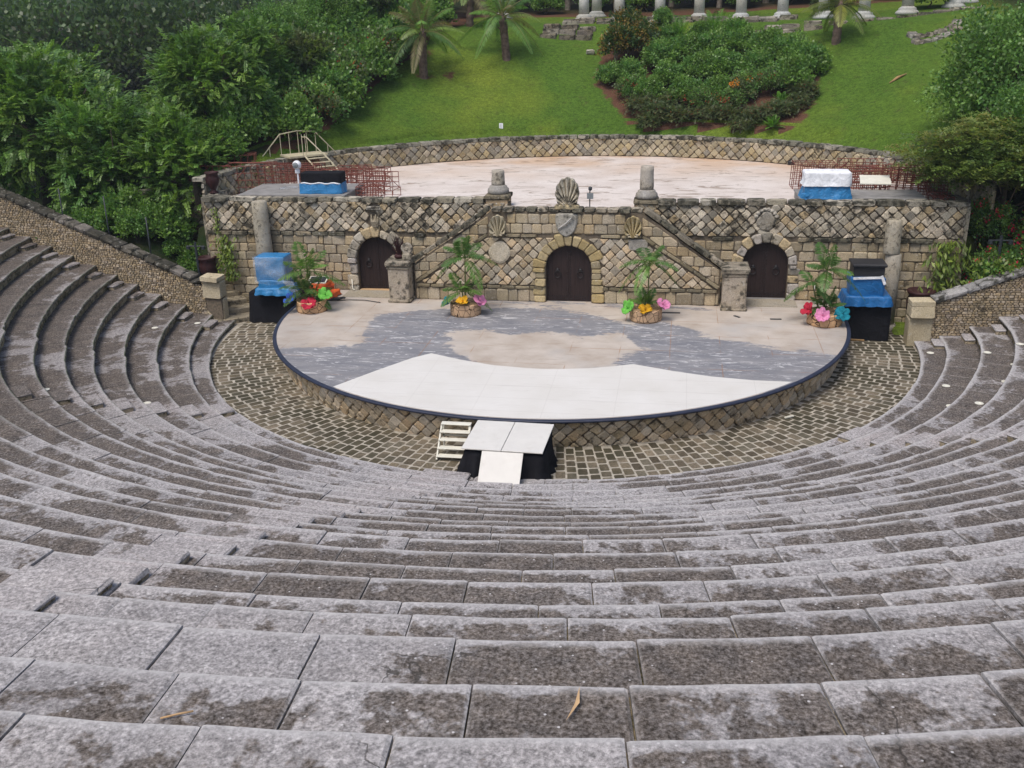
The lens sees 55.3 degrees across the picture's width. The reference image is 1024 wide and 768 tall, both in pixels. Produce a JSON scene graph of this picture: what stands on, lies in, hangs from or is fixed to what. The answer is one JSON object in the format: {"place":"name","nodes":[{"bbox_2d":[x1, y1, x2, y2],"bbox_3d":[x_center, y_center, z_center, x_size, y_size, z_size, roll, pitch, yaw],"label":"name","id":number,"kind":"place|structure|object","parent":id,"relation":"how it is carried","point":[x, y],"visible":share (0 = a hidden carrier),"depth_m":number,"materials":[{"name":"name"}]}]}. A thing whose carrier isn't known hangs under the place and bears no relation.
{"place":"outdoors","nodes":[
{"label":"outdoors","id":0,"kind":"place"},
{"bbox_2d":[0,0,1023,334],"bbox_3d":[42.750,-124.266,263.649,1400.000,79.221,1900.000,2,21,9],"label":"ground","id":1,"kind":"structure","parent":0,"point":[554,78],"depth_m":66.29,"materials":[{"name":"green plant"}]},
{"bbox_2d":[0,37,140,209],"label":"feathery tree","id":2,"kind":"object","parent":1,"relation":"on","point":[28,65],"visible":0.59,"depth_m":54.04,"materials":[{"name":"green plant"}]},
{"bbox_2d":[6,37,141,198],"bbox_3d":[-29.366,-15.964,62.932,10.595,11.937,10.688,7,22,21],"label":"feathery tree","id":3,"kind":"object","parent":1,"relation":"on","point":[69,56],"visible":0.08,"depth_m":61.04,"materials":[{"name":"green plant"}]},
{"bbox_2d":[71,202,115,235],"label":"green bush","id":4,"kind":"object","parent":1,"relation":"on","point":[86,215],"visible":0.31,"depth_m":51.90,"materials":[{"name":"green plant"}]},
{"bbox_2d":[21,85,175,212],"bbox_3d":[-22.744,-11.193,54.646,7.040,10.580,7.221,-17,26,-35],"label":"feathery tree","id":5,"kind":"object","parent":1,"relation":"on","point":[71,173],"visible":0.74,"depth_m":52.48,"materials":[{"name":"green plant"}]},
{"bbox_2d":[90,180,144,230],"bbox_3d":[-20.635,-9.066,52.417,3.607,3.610,3.302,-5,21,-10],"label":"green bush","id":6,"kind":"object","parent":1,"relation":"on","point":[123,198],"visible":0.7,"depth_m":51.48,"materials":[{"name":"green plant"}]},
{"bbox_2d":[110,205,154,239],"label":"green bush","id":7,"kind":"object","parent":1,"relation":"on","point":[129,222],"visible":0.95,"depth_m":50.97,"materials":[{"name":"green plant"}]},
{"bbox_2d":[142,198,198,240],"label":"green bush","id":8,"kind":"object","parent":1,"relation":"on","point":[171,222],"visible":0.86,"depth_m":51.56,"materials":[{"name":"green plant"}]},
{"bbox_2d":[110,99,256,237],"bbox_3d":[-18.076,-10.950,54.947,8.761,9.784,8.684,17,27,39],"label":"feathery tree","id":9,"kind":"object","parent":1,"relation":"on","point":[195,146],"visible":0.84,"depth_m":52.13,"materials":[{"name":"green plant"}]},
{"bbox_2d":[175,240,200,272],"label":"green bush","id":10,"kind":"object","parent":1,"relation":"on","point":[188,258],"visible":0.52,"depth_m":51.63,"materials":[{"name":"green plant"}]},
{"bbox_2d":[0,0,395,96],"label":"woodland","id":11,"kind":"object","parent":1,"relation":"on","point":[125,35],"visible":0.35,"depth_m":110.86,"materials":[{"name":"green plant"}]},
{"bbox_2d":[139,20,278,123],"bbox_3d":[-17.352,-16.646,57.228,7.831,8.823,7.900,4,21,13],"label":"feathery tree","id":12,"kind":"object","parent":1,"relation":"on","point":[210,64],"visible":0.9,"depth_m":55.57,"materials":[{"name":"green plant"}]},
{"bbox_2d":[203,116,250,158],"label":"green bush","id":13,"kind":"object","parent":1,"relation":"on","point":[240,145],"visible":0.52,"depth_m":54.69,"materials":[{"name":"green plant"}]},
{"bbox_2d":[207,290,249,323],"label":"corner steps","id":14,"kind":"structure","parent":1,"relation":"on","point":[238,305],"depth_m":50.36,"materials":[{"name":"stone"}]},
{"bbox_2d":[205,99,272,144],"bbox_3d":[-16.193,-14.590,56.521,4.162,4.166,3.810,-17,26,-36],"label":"green bush","id":15,"kind":"object","parent":1,"relation":"on","point":[254,128],"visible":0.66,"depth_m":55.75,"materials":[{"name":"green plant"}]},
{"bbox_2d":[215,77,281,127],"bbox_3d":[-15.924,-15.955,58.286,4.717,4.721,4.318,-4,21,-7],"label":"green bush","id":16,"kind":"object","parent":1,"relation":"on","point":[251,101],"visible":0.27,"depth_m":57.08,"materials":[{"name":"green plant"}]},
{"bbox_2d":[213,8,297,92],"bbox_3d":[-15.910,-19.220,60.827,5.153,7.745,5.286,9,23,26],"label":"feathery tree","id":17,"kind":"object","parent":1,"relation":"on","point":[253,32],"visible":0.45,"depth_m":59.58,"materials":[{"name":"green plant"}]},
{"bbox_2d":[250,48,310,91],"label":"green bush","id":18,"kind":"object","parent":1,"relation":"on","point":[296,69],"visible":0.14,"depth_m":61.47,"materials":[{"name":"green plant"}]},
{"bbox_2d":[235,0,329,54],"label":"leafy tree","id":19,"kind":"object","parent":1,"relation":"on","point":[290,12],"visible":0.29,"depth_m":64.45,"materials":[{"name":"green plant"}]},
{"bbox_2d":[261,88,326,139],"bbox_3d":[-13.162,-15.597,58.506,4.134,4.138,3.784,-1,21,2],"label":"green bush","id":20,"kind":"object","parent":1,"relation":"on","point":[296,110],"visible":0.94,"depth_m":57.62,"materials":[{"name":"green plant"}]},
{"bbox_2d":[270,20,332,71],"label":"fine leaf tree","id":21,"kind":"object","parent":1,"relation":"on","point":[297,43],"visible":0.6,"depth_m":62.48,"materials":[{"name":"green plant"}]},
{"bbox_2d":[277,71,354,123],"bbox_3d":[-12.422,-17.353,61.258,5.389,4.410,4.825,12,24,32],"label":"bush","id":22,"kind":"object","parent":1,"relation":"on","point":[318,95],"visible":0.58,"depth_m":59.91,"materials":[{"name":"green plant"}]},
{"bbox_2d":[294,0,367,30],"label":"leafy tree","id":23,"kind":"object","parent":1,"relation":"on","point":[333,8],"visible":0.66,"depth_m":67.27,"materials":[{"name":"green plant"}]},
{"bbox_2d":[306,5,357,40],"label":"green bush","id":24,"kind":"object","parent":1,"relation":"on","point":[341,25],"visible":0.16,"depth_m":66.93,"materials":[{"name":"green plant"}]},
{"bbox_2d":[301,57,370,108],"bbox_3d":[-11.670,-18.776,63.257,4.292,4.693,4.689,-16,25,-33],"label":"green bush","id":25,"kind":"object","parent":1,"relation":"on","point":[351,88],"visible":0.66,"depth_m":62.25,"materials":[{"name":"green plant"}]},
{"bbox_2d":[314,23,357,53],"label":"red flowered bush","id":26,"kind":"object","parent":1,"relation":"on","point":[333,38],"visible":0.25,"depth_m":65.55,"materials":[{"name":"green plant"}]},
{"bbox_2d":[316,40,379,93],"bbox_3d":[-11.540,-20.282,64.955,5.242,4.792,5.855,-1,21,2],"label":"red flowered bush","id":27,"kind":"object","parent":1,"relation":"on","point":[348,57],"visible":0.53,"depth_m":63.88,"materials":[{"name":"green plant"}]},
{"bbox_2d":[346,0,385,35],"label":"green bush","id":28,"kind":"object","parent":1,"relation":"on","point":[365,19],"visible":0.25,"depth_m":69.44,"materials":[{"name":"green plant"}]},
{"bbox_2d":[346,33,401,80],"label":"green bush","id":29,"kind":"object","parent":1,"relation":"on","point":[374,51],"visible":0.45,"depth_m":66.07,"materials":[{"name":"green plant"}]},
{"bbox_2d":[350,22,412,74],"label":"red flowered bush","id":30,"kind":"object","parent":1,"relation":"on","point":[390,43],"visible":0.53,"depth_m":67.57,"materials":[{"name":"green plant"}]},
{"bbox_2d":[370,5,427,54],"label":"green bush","id":31,"kind":"object","parent":1,"relation":"on","point":[393,21],"visible":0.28,"depth_m":69.19,"materials":[{"name":"green plant"}]},
{"bbox_2d":[383,0,463,78],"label":"coconut palm","id":32,"kind":"object","parent":1,"relation":"on","point":[420,31],"visible":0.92,"depth_m":67.85,"materials":[{"name":"green plant"}]},
{"bbox_2d":[458,0,541,60],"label":"coconut palm","id":33,"kind":"object","parent":1,"relation":"on","point":[501,19],"visible":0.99,"depth_m":70.90,"materials":[{"name":"green plant"}]},
{"bbox_2d":[84,186,970,321],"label":"backdrop wall","id":34,"kind":"structure","parent":1,"relation":"on","point":[773,242],"depth_m":46.78,"materials":[{"name":"stone"}]},
{"bbox_2d":[209,234,242,281],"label":"hanging plant","id":35,"kind":"object","parent":34,"relation":"hanging from","point":[225,248],"visible":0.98,"depth_m":50.65,"materials":[{"name":"green plant"}]},
{"bbox_2d":[359,237,395,288],"bbox_3d":[-6.784,-6.210,50.024,2.180,2.780,0.132,2,21,9],"label":"door","id":36,"kind":"structure","parent":34,"relation":"in","point":[374,251],"depth_m":50.09,"materials":[{"name":"wood"}]},
{"bbox_2d":[488,169,508,194],"bbox_3d":[-0.677,-9.887,47.773,1.069,1.130,1.069,2,21,9],"label":"column stump","id":37,"kind":"object","parent":34,"relation":"on","point":[498,186],"visible":1,"depth_m":47.50,"materials":[{"name":"stone"}]},
{"bbox_2d":[635,165,657,199],"bbox_3d":[6.431,-9.627,46.595,1.069,1.530,1.069,2,21,9],"label":"column stump","id":38,"kind":"object","parent":34,"relation":"on","point":[646,191],"visible":1,"depth_m":46.36,"materials":[{"name":"stone"}]},
{"bbox_2d":[743,242,787,297],"bbox_3d":[12.102,-5.505,46.936,2.240,2.840,0.202,2,21,9],"label":"door","id":39,"kind":"structure","parent":34,"relation":"in","point":[768,262],"depth_m":46.90,"materials":[{"name":"wood"}]},
{"bbox_2d":[540,23,595,40],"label":"ruined steps","id":40,"kind":"structure","parent":1,"relation":"on","point":[552,31],"depth_m":74.86,"materials":[{"name":"stone"}]},
{"bbox_2d":[226,118,959,167],"bbox_3d":[4.957,-14.339,58.438,41.342,1.427,16.312,2,21,9],"label":"lawn edge","id":41,"kind":"object","parent":1,"relation":"on","point":[868,142],"visible":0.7,"depth_m":62.14,"materials":[{"name":"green plant"}]},
{"bbox_2d":[591,60,620,84],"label":"green bush","id":42,"kind":"object","parent":1,"relation":"on","point":[607,72],"visible":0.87,"depth_m":68.19,"materials":[{"name":"green plant"}]},
{"bbox_2d":[595,19,640,62],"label":"croton shrub","id":43,"kind":"object","parent":1,"relation":"on","point":[616,38],"visible":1,"depth_m":69.28,"materials":[{"name":"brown plant"}]},
{"bbox_2d":[606,4,647,55],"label":"bush","id":44,"kind":"object","parent":1,"relation":"on","point":[629,14],"visible":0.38,"depth_m":70.72,"materials":[{"name":"green plant"}]},
{"bbox_2d":[612,72,647,97],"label":"bush","id":45,"kind":"object","parent":1,"relation":"on","point":[625,85],"visible":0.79,"depth_m":66.45,"materials":[{"name":"green plant"}]},
{"bbox_2d":[614,54,648,81],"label":"green bush","id":46,"kind":"object","parent":1,"relation":"on","point":[626,66],"visible":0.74,"depth_m":67.71,"materials":[{"name":"green plant"}]},
{"bbox_2d":[626,16,661,51],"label":"croton shrub","id":47,"kind":"object","parent":1,"relation":"on","point":[646,30],"visible":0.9,"depth_m":69.60,"materials":[{"name":"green plant"}]},
{"bbox_2d":[630,73,666,98],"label":"green bush","id":48,"kind":"object","parent":1,"relation":"on","point":[652,84],"visible":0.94,"depth_m":65.68,"materials":[{"name":"green plant"}]},
{"bbox_2d":[639,35,681,66],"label":"green bush","id":49,"kind":"object","parent":1,"relation":"on","point":[661,48],"visible":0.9,"depth_m":68.51,"materials":[{"name":"green plant"}]},
{"bbox_2d":[651,57,684,88],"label":"green bush","id":50,"kind":"object","parent":1,"relation":"on","point":[666,71],"visible":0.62,"depth_m":66.32,"materials":[{"name":"green plant"}]},
{"bbox_2d":[562,14,797,24],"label":"ruined steps","id":51,"kind":"structure","parent":1,"relation":"on","point":[589,20],"depth_m":75.00,"materials":[{"name":"stone"}]},
{"bbox_2d":[666,71,703,104],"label":"green bush","id":52,"kind":"object","parent":1,"relation":"on","point":[682,84],"visible":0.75,"depth_m":64.74,"materials":[{"name":"green plant"}]},
{"bbox_2d":[671,30,701,59],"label":"green bush","id":53,"kind":"object","parent":1,"relation":"on","point":[684,44],"visible":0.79,"depth_m":68.90,"materials":[{"name":"green plant"}]},
{"bbox_2d":[678,48,717,79],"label":"green bush","id":54,"kind":"object","parent":1,"relation":"on","point":[698,63],"visible":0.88,"depth_m":66.45,"materials":[{"name":"green plant"}]},
{"bbox_2d":[683,84,717,107],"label":"bush","id":55,"kind":"object","parent":1,"relation":"on","point":[700,93],"visible":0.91,"depth_m":63.84,"materials":[{"name":"green plant"}]},
{"bbox_2d":[692,25,728,56],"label":"green bush","id":56,"kind":"object","parent":1,"relation":"on","point":[712,38],"visible":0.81,"depth_m":68.46,"materials":[{"name":"green plant"}]},
{"bbox_2d":[702,45,743,78],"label":"green bush","id":57,"kind":"object","parent":1,"relation":"on","point":[723,60],"visible":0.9,"depth_m":65.82,"materials":[{"name":"green plant"}]},
{"bbox_2d":[704,83,747,107],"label":"red flowered bush","id":58,"kind":"object","parent":1,"relation":"on","point":[735,97],"visible":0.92,"depth_m":63.15,"materials":[{"name":"green plant"}]},
{"bbox_2d":[722,22,755,52],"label":"green bush","id":59,"kind":"object","parent":1,"relation":"on","point":[736,39],"visible":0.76,"depth_m":67.80,"materials":[{"name":"green plant"}]},
{"bbox_2d":[738,45,776,71],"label":"green bush","id":60,"kind":"object","parent":1,"relation":"on","point":[755,59],"visible":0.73,"depth_m":64.91,"materials":[{"name":"green plant"}]},
{"bbox_2d":[740,23,785,58],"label":"green bush","id":61,"kind":"object","parent":1,"relation":"on","point":[764,39],"visible":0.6,"depth_m":66.50,"materials":[{"name":"green plant"}]},
{"bbox_2d":[752,62,795,94],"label":"bush","id":62,"kind":"object","parent":1,"relation":"on","point":[767,77],"visible":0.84,"depth_m":63.33,"materials":[{"name":"green plant"}]},
{"bbox_2d":[768,30,808,62],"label":"green bush","id":63,"kind":"object","parent":1,"relation":"on","point":[780,48],"visible":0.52,"depth_m":65.30,"materials":[{"name":"green plant"}]},
{"bbox_2d":[768,50,817,87],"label":"green bush","id":64,"kind":"object","parent":1,"relation":"on","point":[797,68],"visible":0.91,"depth_m":62.64,"materials":[{"name":"green plant"}]},
{"bbox_2d":[781,35,836,73],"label":"green bush","id":65,"kind":"object","parent":1,"relation":"on","point":[818,57],"visible":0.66,"depth_m":63.63,"materials":[{"name":"green plant"}]},
{"bbox_2d":[798,0,881,44],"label":"coconut palm","id":66,"kind":"object","parent":1,"relation":"on","point":[840,11],"visible":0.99,"depth_m":66.08,"materials":[{"name":"green plant"}]},
{"bbox_2d":[906,19,962,44],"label":"stone wall","id":67,"kind":"structure","parent":1,"relation":"on","point":[917,40],"depth_m":63.30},
{"bbox_2d":[917,238,980,292],"bbox_3d":[19.951,-5.035,44.784,2.628,3.417,0.978,2,21,9],"label":"shrub","id":68,"kind":"object","parent":1,"relation":"on","point":[947,248],"visible":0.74,"depth_m":44.76,"materials":[{"name":"green plant"}]},
{"bbox_2d":[882,110,1023,213],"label":"spreading tree","id":69,"kind":"object","parent":1,"relation":"on","point":[949,149],"visible":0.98,"depth_m":44.24,"materials":[{"name":"green plant"}]},
{"bbox_2d":[914,0,1023,128],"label":"leafy tree","id":70,"kind":"object","parent":1,"relation":"on","point":[980,65],"visible":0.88,"depth_m":49.41,"materials":[{"name":"green plant"}]},
{"bbox_2d":[960,239,1023,283],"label":"bougainvillea","id":71,"kind":"object","parent":1,"relation":"on","point":[1013,255],"visible":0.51,"depth_m":43.66,"materials":[{"name":"green plant"}]},
{"bbox_2d":[964,73,1023,194],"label":"leafy tree","id":72,"kind":"object","parent":1,"relation":"on","point":[1012,105],"visible":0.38,"depth_m":45.45,"materials":[{"name":"green plant"}]},
{"bbox_2d":[967,194,1023,250],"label":"bougainvillea","id":73,"kind":"object","parent":1,"relation":"on","point":[984,220],"visible":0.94,"depth_m":44.64,"materials":[{"name":"green plant"}]},
{"bbox_2d":[333,353,790,418],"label":"dance floor","id":74,"kind":"structure","parent":0,"point":[435,382],"depth_m":36.45,"materials":[{"name":"white plastic"}]},
{"bbox_2d":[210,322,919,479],"bbox_3d":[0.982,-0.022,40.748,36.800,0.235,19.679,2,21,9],"label":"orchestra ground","id":75,"kind":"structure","parent":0,"point":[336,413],"depth_m":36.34,"materials":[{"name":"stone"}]},
{"bbox_2d":[0,227,1023,767],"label":"stone seating","id":76,"kind":"object","parent":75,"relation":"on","point":[244,589],"visible":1,"depth_m":15.12,"materials":[{"name":"stone"}]},
{"bbox_2d":[0,187,228,319],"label":"sloping wall","id":77,"kind":"structure","parent":76,"relation":"on","point":[126,262],"depth_m":50.49,"materials":[{"name":"stone"}]},
{"bbox_2d":[903,266,1023,345],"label":"sloping wall","id":78,"kind":"structure","parent":76,"relation":"on","point":[958,310],"depth_m":43.15,"materials":[{"name":"stone"}]},
{"bbox_2d":[273,290,850,446],"bbox_3d":[2.148,-2.697,45.964,26.060,1.318,26.060,2,21,9],"label":"round stage","id":79,"kind":"object","parent":75,"relation":"on","point":[321,355],"visible":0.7,"depth_m":40.90,"materials":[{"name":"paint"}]},
{"bbox_2d":[296,296,327,313],"bbox_3d":[-9.629,-3.820,47.111,1.493,0.536,1.494,2,21,9],"label":"plant pot","id":80,"kind":"object","parent":79,"relation":"on","point":[319,307],"visible":0.69,"depth_m":46.60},
{"bbox_2d":[277,242,344,309],"bbox_3d":[-9.851,-5.159,46.726,2.713,3.127,2.779,17,28,41],"label":"potted palm","id":81,"kind":"object","parent":80,"relation":"in","point":[305,284],"visible":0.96,"depth_m":46.77,"materials":[{"name":"plant"}]},
{"bbox_2d":[450,298,480,317],"bbox_3d":[-2.175,-3.583,45.947,1.450,0.576,1.452,2,21,9],"label":"plant pot","id":82,"kind":"object","parent":79,"relation":"on","point":[471,308],"visible":0.77,"depth_m":45.42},
{"bbox_2d":[437,235,496,309],"bbox_3d":[-2.345,-5.098,45.395,3.005,3.610,2.294,9,23,25],"label":"potted palm","id":83,"kind":"object","parent":82,"relation":"in","point":[464,250],"visible":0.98,"depth_m":45.16,"materials":[{"name":"plant"}]},
{"bbox_2d":[384,176,750,311],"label":"double staircase","id":84,"kind":"structure","parent":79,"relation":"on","point":[567,247],"depth_m":46.52,"materials":[{"name":"stone"}]},
{"bbox_2d":[546,246,591,300],"bbox_3d":[2.754,-5.374,47.174,2.300,2.850,0.192,2,21,9],"label":"door","id":85,"kind":"structure","parent":84,"relation":"in","point":[568,268],"depth_m":47.19,"materials":[{"name":"wood"}]},
{"bbox_2d":[629,303,662,323],"bbox_3d":[6.075,-3.204,44.437,1.506,0.556,1.477,2,21,9],"label":"plant pot","id":86,"kind":"object","parent":79,"relation":"on","point":[654,315],"visible":0.73,"depth_m":43.90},
{"bbox_2d":[618,245,678,304],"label":"potted palm","id":87,"kind":"object","parent":86,"relation":"on","point":[652,259],"visible":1,"depth_m":43.73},
{"bbox_2d":[806,306,842,327],"bbox_3d":[13.831,-2.957,43.283,1.543,0.556,1.536,2,21,9],"label":"plant pot","id":88,"kind":"object","parent":79,"relation":"on","point":[831,322],"visible":0.67,"depth_m":42.77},
{"bbox_2d":[784,242,863,314],"bbox_3d":[13.768,-4.601,42.790,2.504,3.072,2.719,-20,27,-40],"label":"potted palm","id":89,"kind":"object","parent":88,"relation":"in","point":[821,292],"visible":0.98,"depth_m":42.70,"materials":[{"name":"plant"}]},
{"bbox_2d":[210,321,920,479],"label":"orchestra paving","id":90,"kind":"structure","parent":0,"point":[905,362],"depth_m":36.44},
{"bbox_2d":[251,200,272,254],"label":"stone column","id":91,"kind":"structure","parent":90,"relation":"on","point":[263,239],"depth_m":49.32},
{"bbox_2d":[249,286,308,322],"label":"skirted platform","id":92,"kind":"structure","parent":90,"relation":"on","point":[265,309],"depth_m":49.20,"materials":[{"name":"black fabric"}]},
{"bbox_2d":[254,252,298,295],"bbox_3d":[-11.433,-5.389,48.824,2.792,2.203,1.652,2,21,9],"label":"wrapped box","id":93,"kind":"object","parent":92,"relation":"on","point":[271,269],"visible":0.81,"depth_m":48.41,"materials":[{"name":"blue plastic"}]},
{"bbox_2d":[436,421,471,460],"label":"white steps","id":94,"kind":"structure","parent":90,"relation":"on","point":[443,431],"depth_m":33.80,"materials":[{"name":"white paint"}]},
{"bbox_2d":[457,420,557,486],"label":"ramp platform","id":95,"kind":"structure","parent":90,"relation":"on","point":[505,452],"depth_m":31.83,"materials":[{"name":"white fabric"}]},
{"bbox_2d":[844,306,891,340],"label":"skirted platform","id":96,"kind":"structure","parent":90,"relation":"on","point":[869,323],"depth_m":44.32,"materials":[{"name":"black fabric"}]},
{"bbox_2d":[837,258,892,307],"bbox_3d":[16.071,-4.613,44.205,2.280,1.896,1.738,2,21,9],"label":"covered box","id":97,"kind":"object","parent":96,"relation":"on","point":[868,279],"visible":0.92,"depth_m":43.70,"materials":[{"name":"blue plastic"}]},
{"bbox_2d":[883,218,902,331],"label":"stone column","id":98,"kind":"structure","parent":90,"relation":"on","point":[892,245],"depth_m":44.74,"materials":[{"name":"stone"}]},
{"bbox_2d":[236,156,971,208],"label":"terrace","id":99,"kind":"structure","parent":0,"point":[612,181],"depth_m":55.65,"materials":[{"name":"concrete"}]},
{"bbox_2d":[238,183,363,196],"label":"grey platform","id":100,"kind":"structure","parent":99,"relation":"on","point":[282,190],"depth_m":50.86,"materials":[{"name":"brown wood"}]},
{"bbox_2d":[299,171,346,193],"bbox_3d":[-9.647,-10.335,49.981,2.366,1.070,1.161,2,21,9],"label":"covered case","id":101,"kind":"object","parent":100,"relation":"on","point":[323,182],"visible":1,"depth_m":49.60,"materials":[{"name":"blue fabric"}]},
{"bbox_2d":[192,134,1008,211],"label":"curved wall","id":102,"kind":"structure","parent":99,"relation":"on","point":[779,151],"depth_m":61.48,"materials":[{"name":"stone"}]},
{"bbox_2d":[263,130,338,170],"bbox_3d":[-11.826,-13.400,56.706,4.930,2.339,2.994,-15,24,-31],"label":"metal stair","id":103,"kind":"object","parent":102,"relation":"on","point":[302,154],"visible":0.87,"depth_m":56.93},
{"bbox_2d":[794,189,926,200],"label":"grey platform","id":104,"kind":"structure","parent":99,"relation":"on","point":[874,194],"depth_m":46.66,"materials":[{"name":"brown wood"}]},
{"bbox_2d":[798,169,851,199],"bbox_3d":[14.839,-9.348,46.158,2.471,1.555,1.525,2,21,9],"label":"covered case","id":105,"kind":"object","parent":104,"relation":"on","point":[833,184],"visible":0.99,"depth_m":45.62,"materials":[{"name":"fabric"}]},
{"bbox_2d":[834,165,887,189],"bbox_3d":[17.680,-10.388,49.745,2.258,1.196,1.546,0,21,4],"label":"lattice frame","id":106,"kind":"object","parent":99,"relation":"on","point":[863,171],"visible":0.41,"depth_m":49.58,"materials":[{"name":"metal"}]},
{"bbox_2d":[881,164,931,191],"bbox_3d":[19.878,-10.352,49.438,2.316,1.238,1.438,5,22,17],"label":"lattice frame","id":107,"kind":"object","parent":99,"relation":"on","point":[904,181],"visible":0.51,"depth_m":49.32,"materials":[{"name":"metal"}]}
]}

